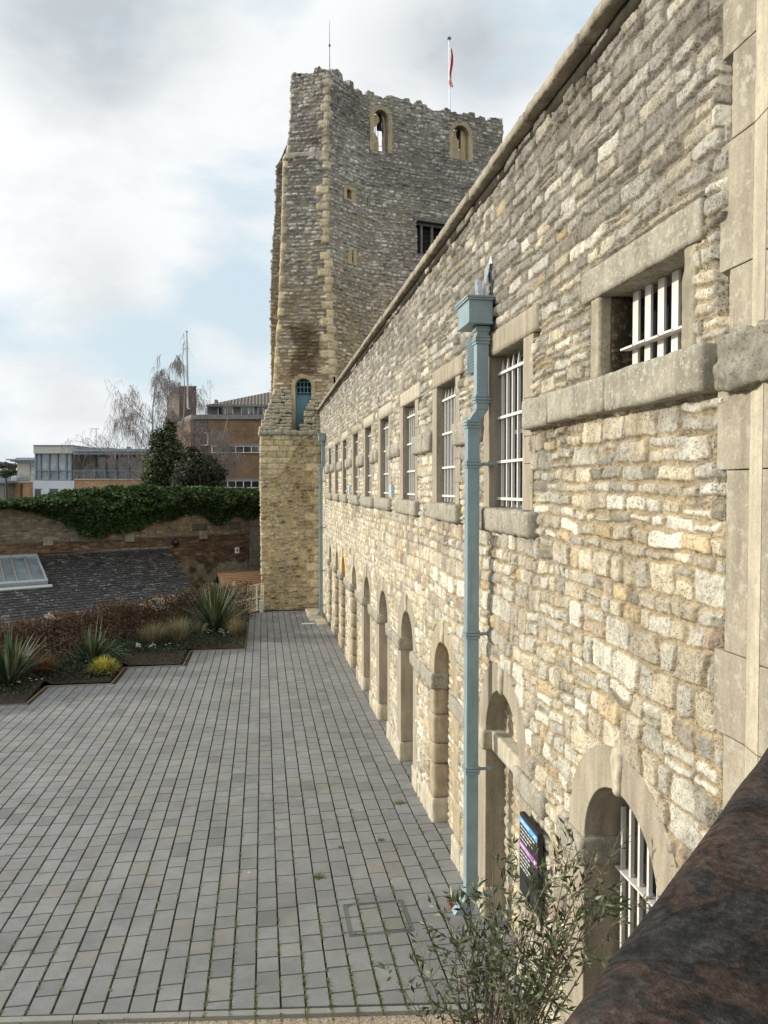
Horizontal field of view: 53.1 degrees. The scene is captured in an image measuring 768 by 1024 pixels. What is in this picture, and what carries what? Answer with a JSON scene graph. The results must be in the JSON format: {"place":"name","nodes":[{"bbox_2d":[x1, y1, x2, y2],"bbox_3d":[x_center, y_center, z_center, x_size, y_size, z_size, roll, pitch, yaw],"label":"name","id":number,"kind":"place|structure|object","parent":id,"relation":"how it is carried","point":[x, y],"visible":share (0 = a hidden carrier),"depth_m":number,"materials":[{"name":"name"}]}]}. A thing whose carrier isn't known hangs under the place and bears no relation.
{"place":"outdoors","nodes":[
{"label":"outdoors","id":0,"kind":"place"},
{"bbox_2d":[6,445,151,497],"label":"apartment block","id":1,"kind":"structure","parent":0,"point":[44,468],"depth_m":69.92,"materials":[{"name":"white metal"}]},
{"bbox_2d":[30,463,34,474],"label":"window","id":2,"kind":"structure","parent":1,"relation":"in","point":[32,465],"depth_m":74.84,"materials":[{"name":"grey glass"}]},
{"bbox_2d":[35,489,40,495],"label":"window","id":3,"kind":"structure","parent":1,"relation":"in","point":[37,491],"depth_m":69.76,"materials":[{"name":"grey glass"}]},
{"bbox_2d":[35,453,72,479],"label":"bay window","id":4,"kind":"structure","parent":1,"relation":"in","point":[48,466],"depth_m":70.03,"materials":[{"name":"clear glass"}]},
{"bbox_2d":[0,610,258,703],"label":"soil","id":5,"kind":"structure","parent":0,"point":[6,699],"depth_m":19.50,"materials":[{"name":"brown soil"}]},
{"bbox_2d":[0,627,56,686],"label":"spiky plant","id":6,"kind":"object","parent":5,"relation":"on","point":[13,664],"visible":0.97,"depth_m":16.85,"materials":[{"name":"green plant"}]},
{"bbox_2d":[28,651,61,676],"bbox_3d":[-7.921,3.499,17.809,1.011,0.626,1.064,-1,2,-34],"label":"orange sedge","id":7,"kind":"object","parent":5,"relation":"on","point":[47,664],"visible":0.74,"depth_m":17.75,"materials":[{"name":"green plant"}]},
{"bbox_2d":[62,618,132,665],"bbox_3d":[-7.023,3.184,18.931,2.036,1.318,1.810,1,2,36],"label":"spiky plant","id":8,"kind":"object","parent":5,"relation":"on","point":[93,647],"visible":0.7,"depth_m":18.63,"materials":[{"name":"green plant"}]},
{"bbox_2d":[84,655,121,674],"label":"yellow grass","id":9,"kind":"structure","parent":5,"relation":"on","point":[104,663],"depth_m":18.14,"materials":[{"name":"yellow plant"}]},
{"bbox_2d":[0,576,254,661],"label":"hedge","id":10,"kind":"object","parent":5,"relation":"on","point":[112,609],"visible":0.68,"depth_m":21.12,"materials":[{"name":"brown plant"}]},
{"bbox_2d":[44,581,237,619],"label":"seed heads","id":11,"kind":"object","parent":10,"relation":"attached to","point":[49,614],"visible":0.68,"depth_m":23.21,"materials":[{"name":"beige plant"}]},
{"bbox_2d":[0,591,259,700],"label":"ground cover","id":12,"kind":"object","parent":5,"relation":"on","point":[70,664],"visible":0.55,"depth_m":20.06,"materials":[{"name":"green plant"}]},
{"bbox_2d":[16,628,230,681],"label":"white flowers","id":13,"kind":"object","parent":12,"relation":"on","point":[155,644],"visible":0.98,"depth_m":20.89,"materials":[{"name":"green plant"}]},
{"bbox_2d":[2,585,259,657],"bbox_3d":[-7.698,3.514,21.690,0.044,1.366,15.039,1,2,24],"label":"wire fence","id":14,"kind":"object","parent":5,"relation":"on","point":[127,630],"visible":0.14,"depth_m":21.50,"materials":[{"name":"grey metal"}]},
{"bbox_2d":[132,621,170,648],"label":"feather grass","id":15,"kind":"object","parent":5,"relation":"on","point":[152,635],"depth_m":20.98,"materials":[{"name":"beige plant"}]},
{"bbox_2d":[156,611,194,644],"bbox_3d":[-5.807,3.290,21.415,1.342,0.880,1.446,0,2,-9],"label":"feather grass","id":16,"kind":"object","parent":5,"relation":"on","point":[176,632],"depth_m":21.27,"materials":[{"name":"beige plant"}]},
{"bbox_2d":[186,617,204,635],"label":"feather grass","id":17,"kind":"object","parent":5,"relation":"on","point":[197,630],"depth_m":22.87,"materials":[{"name":"green plant"}]},
{"bbox_2d":[166,573,261,632],"bbox_3d":[-5.136,2.752,23.293,3.229,1.990,2.887,1,2,24],"label":"spiky plant","id":18,"kind":"object","parent":5,"relation":"on","point":[215,612],"visible":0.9,"depth_m":23.23,"materials":[{"name":"green plant"}]},
{"bbox_2d":[227,606,243,626],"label":"feather grass","id":19,"kind":"object","parent":5,"relation":"on","point":[234,615],"depth_m":24.44,"materials":[{"name":"green plant"}]},
{"bbox_2d":[222,614,250,636],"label":"feather grass","id":20,"kind":"object","parent":5,"relation":"on","point":[235,629],"depth_m":22.65,"materials":[{"name":"plant"}]},
{"bbox_2d":[229,583,263,612],"bbox_3d":[-4.876,3.299,27.235,0.468,1.235,3.800,1,2,24],"label":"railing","id":21,"kind":"object","parent":5,"relation":"on","point":[260,596],"visible":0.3,"depth_m":28.02,"materials":[{"name":"beige metal"}]},
{"bbox_2d":[0,597,523,1016],"bbox_3d":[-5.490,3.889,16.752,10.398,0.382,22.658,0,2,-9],"label":"paving","id":22,"kind":"structure","parent":0,"point":[33,732],"depth_m":9.34,"materials":[{"name":"grey stone"}]},
{"bbox_2d":[0,622,247,705],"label":"bed edging","id":23,"kind":"object","parent":22,"relation":"on","point":[43,688],"visible":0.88,"depth_m":18.06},
{"bbox_2d":[0,731,515,1023],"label":"weeds","id":24,"kind":"object","parent":22,"relation":"on","point":[314,876],"visible":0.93,"depth_m":7.24,"materials":[{"name":"green plant"}]},
{"bbox_2d":[259,600,263,612],"bbox_3d":[-4.500,3.470,28.224,0.160,0.470,0.160,0,2,-9],"label":"white box","id":25,"kind":"object","parent":22,"relation":"on","point":[260,606],"visible":1,"depth_m":28.15,"materials":[{"name":"paint"}]},
{"bbox_2d":[0,1002,527,1023],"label":"kerb","id":26,"kind":"structure","parent":22,"relation":"on","point":[219,1015],"depth_m":6.19,"materials":[{"name":"stone"}]},
{"bbox_2d":[305,608,328,625],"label":"stone slab","id":27,"kind":"structure","parent":22,"relation":"on","point":[311,613],"depth_m":26.81,"materials":[{"name":"stone"}]},
{"bbox_2d":[343,899,413,936],"bbox_3d":[-0.069,4.039,7.656,0.626,0.033,0.607,0,2,-9],"label":"access cover","id":28,"kind":"object","parent":22,"relation":"on","point":[408,929],"visible":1,"depth_m":7.59,"materials":[{"name":"metal"}]},
{"bbox_2d":[258,66,503,609],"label":"castle tower","id":29,"kind":"structure","parent":22,"relation":"on","point":[360,220],"depth_m":29.81,"materials":[{"name":"stone"}]},
{"bbox_2d":[296,380,311,430],"bbox_3d":[-3.118,-4.160,30.107,0.729,2.137,0.204,0,2,1],"label":"door","id":30,"kind":"structure","parent":29,"relation":"in","point":[303,388],"depth_m":30.05,"materials":[{"name":"blue paint"}]},
{"bbox_2d":[328,20,330,68],"bbox_3d":[-2.100,-17.851,29.679,0.092,2.194,0.092,0,2,14],"label":"lightning rod","id":31,"kind":"object","parent":29,"relation":"on","point":[329,45],"visible":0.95,"depth_m":29.66,"materials":[{"name":"metal"}]},
{"bbox_2d":[369,105,391,153],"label":"arched window","id":32,"kind":"structure","parent":29,"relation":"in","point":[376,119],"depth_m":31.69,"materials":[{"name":"stone"}]},
{"bbox_2d":[413,216,446,256],"bbox_3d":[2.101,-11.590,32.808,2.047,1.636,0.543,-1,2,-22],"label":"mullioned window","id":33,"kind":"structure","parent":29,"relation":"in","point":[428,229],"depth_m":32.73,"materials":[{"name":"stone"}]},
{"bbox_2d":[447,36,452,109],"bbox_3d":[2.977,-17.829,34.814,0.275,7.253,0.215,0,2,-9],"label":"flagpole","id":34,"kind":"object","parent":29,"relation":"on","point":[451,63],"visible":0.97,"depth_m":34.71,"materials":[{"name":"metal"}]},
{"bbox_2d":[449,121,472,162],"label":"arched window","id":35,"kind":"structure","parent":29,"relation":"in","point":[460,144],"depth_m":33.11,"materials":[{"name":"stone"}]},
{"bbox_2d":[446,899,456,912],"bbox_3d":[0.766,4.030,7.880,0.210,0.022,0.220,0,2,-9],"label":"drain gully","id":36,"kind":"object","parent":22,"relation":"on","point":[450,905],"visible":0.2,"depth_m":7.89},
{"bbox_2d":[316,0,767,1023],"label":"prison wing","id":37,"kind":"structure","parent":22,"relation":"on","point":[542,436],"depth_m":5.30,"materials":[{"name":"beige stone"}]},
{"bbox_2d":[326,441,331,499],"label":"window","id":38,"kind":"structure","parent":37,"relation":"in","point":[328,495],"depth_m":25.41,"materials":[{"name":"beige glass"}]},
{"bbox_2d":[326,537,332,631],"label":"doorway","id":39,"kind":"structure","parent":37,"relation":"in","point":[328,560],"depth_m":25.69,"materials":[{"name":"stone"}]},
{"bbox_2d":[332,436,339,500],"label":"window","id":40,"kind":"structure","parent":37,"relation":"in","point":[335,496],"depth_m":23.22,"materials":[{"name":"beige glass"}]},
{"bbox_2d":[332,541,339,643],"bbox_3d":[-1.323,2.378,23.037,0.312,3.044,2.058,0,2,-9],"label":"doorway","id":41,"kind":"structure","parent":37,"relation":"in","point":[335,568],"depth_m":23.41,"materials":[{"name":"stone"}]},
{"bbox_2d":[338,546,346,657],"bbox_3d":[-0.991,2.440,20.938,0.316,3.021,2.182,0,2,-9],"label":"doorway","id":42,"kind":"structure","parent":37,"relation":"in","point":[342,576],"depth_m":21.60,"materials":[{"name":"stone"}]},
{"bbox_2d":[339,430,347,502],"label":"window","id":43,"kind":"structure","parent":37,"relation":"in","point":[342,497],"depth_m":20.99,"materials":[{"name":"beige glass"}]},
{"bbox_2d":[347,554,359,680],"bbox_3d":[-0.634,2.499,18.678,0.311,2.992,2.405,0,2,-9],"label":"doorway","id":44,"kind":"structure","parent":37,"relation":"in","point":[352,586],"depth_m":19.11,"materials":[{"name":"stone"}]},
{"bbox_2d":[349,423,359,505],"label":"window","id":45,"kind":"structure","parent":37,"relation":"in","point":[354,498],"depth_m":18.60,"materials":[{"name":"beige glass"}]},
{"bbox_2d":[358,563,372,707],"bbox_3d":[-0.269,2.558,16.371,0.312,2.966,2.265,0,2,-9],"label":"doorway","id":46,"kind":"structure","parent":37,"relation":"in","point":[364,599],"depth_m":16.85,"materials":[{"name":"stone"}]},
{"bbox_2d":[360,413,374,507],"bbox_3d":[-0.212,-1.042,16.028,0.421,1.903,1.693,0,2,-9],"label":"window","id":47,"kind":"structure","parent":37,"relation":"in","point":[367,500],"depth_m":16.44,"materials":[{"name":"beige glass"}]},
{"bbox_2d":[372,575,392,741],"bbox_3d":[0.084,2.614,14.125,0.311,2.934,2.299,0,2,-9],"label":"doorway","id":48,"kind":"structure","parent":37,"relation":"in","point":[381,616],"depth_m":14.63,"materials":[{"name":"stone"}]},
{"bbox_2d":[374,401,392,510],"bbox_3d":[0.127,-0.979,13.895,0.423,1.889,1.662,0,2,-9],"label":"window","id":49,"kind":"structure","parent":37,"relation":"in","point":[384,501],"depth_m":14.27,"materials":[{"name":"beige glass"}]},
{"bbox_2d":[391,592,421,792],"bbox_3d":[0.449,2.666,11.817,0.316,2.886,2.377,0,2,-9],"label":"doorway","id":50,"kind":"structure","parent":37,"relation":"in","point":[408,663],"depth_m":12.33,"materials":[{"name":"stone"}]},
{"bbox_2d":[395,382,421,516],"bbox_3d":[0.493,-0.900,11.574,0.425,1.899,1.619,0,2,-9],"label":"window","id":51,"kind":"structure","parent":37,"relation":"in","point":[408,504],"depth_m":11.82,"materials":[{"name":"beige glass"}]},
{"bbox_2d":[419,619,463,870],"bbox_3d":[0.809,2.716,9.476,0.299,2.823,2.374,0,2,-9],"label":"doorway","id":52,"kind":"structure","parent":37,"relation":"in","point":[445,713],"depth_m":9.92,"materials":[{"name":"stone"}]},
{"bbox_2d":[425,353,464,522],"bbox_3d":[0.857,-0.830,9.262,0.425,1.888,1.614,0,2,-9],"label":"window","id":53,"kind":"structure","parent":37,"relation":"in","point":[445,505],"depth_m":9.57,"materials":[{"name":"beige stone"}]},
{"bbox_2d":[479,303,541,538],"bbox_3d":[1.220,-0.749,6.978,0.427,1.903,1.665,0,2,-9],"label":"window","id":54,"kind":"structure","parent":37,"relation":"in","point":[508,509],"depth_m":7.09,"materials":[{"name":"beige stone"}]},
{"bbox_2d":[476,662,548,993],"bbox_3d":[1.182,2.754,7.155,0.307,2.758,2.338,0,2,-9],"label":"doorway","id":55,"kind":"structure","parent":37,"relation":"in","point":[506,790],"depth_m":7.57,"materials":[{"name":"stone"}]},
{"bbox_2d":[519,811,544,915],"bbox_3d":[1.198,2.797,6.145,0.104,0.650,0.420,0,2,-9],"label":"wall sign","id":56,"kind":"object","parent":37,"relation":"attached to","point":[531,833],"visible":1,"depth_m":6.10,"materials":[{"name":"multicoloured plastic"}]},
{"bbox_2d":[556,743,678,1020],"bbox_3d":[1.691,2.806,4.736,0.551,2.704,2.031,0,2,-9],"label":"arched window","id":57,"kind":"structure","parent":37,"relation":"in","point":[608,795],"depth_m":5.27,"materials":[{"name":"beige stone"}]},
{"bbox_2d":[522,197,716,429],"bbox_3d":[1.538,-1.118,5.017,0.485,1.003,2.631,0,2,-9],"label":"window","id":58,"kind":"structure","parent":37,"relation":"in","point":[645,351],"depth_m":4.58,"materials":[{"name":"beige stone"}]},
{"bbox_2d":[0,0,600,469],"label":"sky","id":59,"kind":"structure","parent":0,"point":[142,142],"materials":[{"name":"white"}]},
{"bbox_2d":[72,1012,538,1023],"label":"gravel path","id":60,"kind":"structure","parent":0,"point":[399,1019],"depth_m":6.17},
{"bbox_2d":[376,815,656,1023],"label":"olive bush","id":61,"kind":"object","parent":60,"relation":"on","point":[535,1000],"visible":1,"depth_m":4.60,"materials":[{"name":"green plant"}]},
{"bbox_2d":[564,748,767,1023],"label":"stone parapet","id":62,"kind":"structure","parent":60,"relation":"on","point":[693,949],"depth_m":0.56,"materials":[{"name":"brown stone"}]},
{"label":"ground","id":63,"kind":"structure","parent":0,"visible":0},
{"bbox_2d":[0,461,16,469],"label":"distant trees","id":64,"kind":"object","parent":63,"relation":"on","point":[6,465],"visible":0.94,"depth_m":139.12,"materials":[{"name":"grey plant"}]},
{"bbox_2d":[0,468,17,499],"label":"tree","id":65,"kind":"object","parent":63,"relation":"on","point":[5,473],"visible":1,"depth_m":65.83,"materials":[{"name":"green plant"}]},
{"bbox_2d":[0,481,22,499],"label":"building","id":66,"kind":"structure","parent":63,"relation":"on","point":[10,485],"depth_m":68.71,"materials":[{"name":"grey concrete"}]},
{"bbox_2d":[0,546,197,625],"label":"slate roofed building","id":67,"kind":"structure","parent":63,"relation":"on","point":[80,582],"depth_m":30.23,"materials":[{"name":"grey stone"}]},
{"bbox_2d":[0,554,52,590],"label":"skylight","id":68,"kind":"object","parent":67,"relation":"on","point":[24,571],"visible":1,"depth_m":29.12,"materials":[{"name":"grey glass"}]},
{"bbox_2d":[0,508,260,596],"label":"boundary wall","id":69,"kind":"structure","parent":63,"relation":"on","point":[205,547],"depth_m":34.73,"materials":[{"name":"brown brick"}]},
{"bbox_2d":[0,484,260,538],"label":"ivy","id":70,"kind":"object","parent":69,"relation":"attached to","point":[98,512],"visible":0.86,"depth_m":32.93,"materials":[{"name":"green plant"}]},
{"bbox_2d":[172,539,179,545],"bbox_3d":[-9.365,1.383,34.646,0.340,0.340,0.247,-2,2,-40],"label":"wall lamp","id":71,"kind":"object","parent":69,"relation":"attached to","point":[175,542],"visible":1,"depth_m":34.58,"materials":[{"name":"black metal"}]},
{"bbox_2d":[61,355,210,487],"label":"birch tree","id":72,"kind":"object","parent":63,"relation":"on","point":[132,411],"visible":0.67,"depth_m":49.53,"materials":[{"name":"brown plant"}]},
{"bbox_2d":[140,418,184,486],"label":"evergreen tree","id":73,"kind":"object","parent":63,"relation":"on","point":[164,449],"visible":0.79,"depth_m":45.52,"materials":[{"name":"green plant"}]},
{"bbox_2d":[134,337,213,478],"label":"birch tree","id":74,"kind":"object","parent":63,"relation":"on","point":[174,417],"visible":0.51,"depth_m":48.92,"materials":[{"name":"brown plant"}]},
{"bbox_2d":[170,445,229,487],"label":"evergreen shrub","id":75,"kind":"object","parent":63,"relation":"on","point":[192,458],"visible":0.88,"depth_m":44.42,"materials":[{"name":"green plant"}]},
{"bbox_2d":[196,380,213,414],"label":"birch tree","id":76,"kind":"object","parent":63,"relation":"on","point":[201,403],"visible":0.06,"depth_m":84.76,"materials":[{"name":"grey plant"}]},
{"bbox_2d":[172,400,245,486],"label":"birch tree","id":77,"kind":"object","parent":63,"relation":"on","point":[221,442],"visible":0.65,"depth_m":46.31,"materials":[{"name":"brown plant"}]},
{"bbox_2d":[167,386,270,488],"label":"brick building","id":78,"kind":"structure","parent":63,"relation":"on","point":[245,418],"depth_m":57.91,"materials":[{"name":"brown brick"}]},
{"bbox_2d":[185,331,189,408],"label":"roof mast","id":79,"kind":"object","parent":78,"relation":"on","point":[187,384],"visible":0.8,"depth_m":60.01,"materials":[{"name":"grey metal"}]},
{"bbox_2d":[199,432,208,445],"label":"window","id":80,"kind":"structure","parent":78,"relation":"in","point":[200,432],"depth_m":57.78,"materials":[{"name":"grey glass"}]},
{"bbox_2d":[218,407,224,413],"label":"window","id":81,"kind":"structure","parent":78,"relation":"in","point":[220,409],"depth_m":65.65,"materials":[{"name":"grey glass"}]},
{"bbox_2d":[225,407,232,413],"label":"window","id":82,"kind":"structure","parent":78,"relation":"in","point":[229,408],"depth_m":65.65,"materials":[{"name":"grey glass"}]},
{"bbox_2d":[210,444,259,452],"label":"window","id":83,"kind":"structure","parent":78,"relation":"in","point":[245,448],"depth_m":57.81,"materials":[{"name":"white paint"}]},
{"bbox_2d":[219,478,259,487],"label":"window","id":84,"kind":"structure","parent":78,"relation":"in","point":[240,482],"depth_m":57.90,"materials":[{"name":"white paint"}]},
{"bbox_2d":[241,407,248,413],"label":"window","id":85,"kind":"structure","parent":78,"relation":"in","point":[244,410],"depth_m":65.65,"materials":[{"name":"grey glass"}]},
{"bbox_2d":[258,407,263,413],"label":"window","id":86,"kind":"structure","parent":78,"relation":"in","point":[260,409],"depth_m":65.65,"materials":[{"name":"grey glass"}]},
{"bbox_2d":[215,569,260,593],"bbox_3d":[-5.719,4.703,32.504,2.782,4.488,3.241,-1,2,-24],"label":"timber shelter","id":87,"kind":"object","parent":63,"relation":"on","point":[253,577],"visible":0.38,"depth_m":31.80,"materials":[{"name":"brown wood"}]}
]}

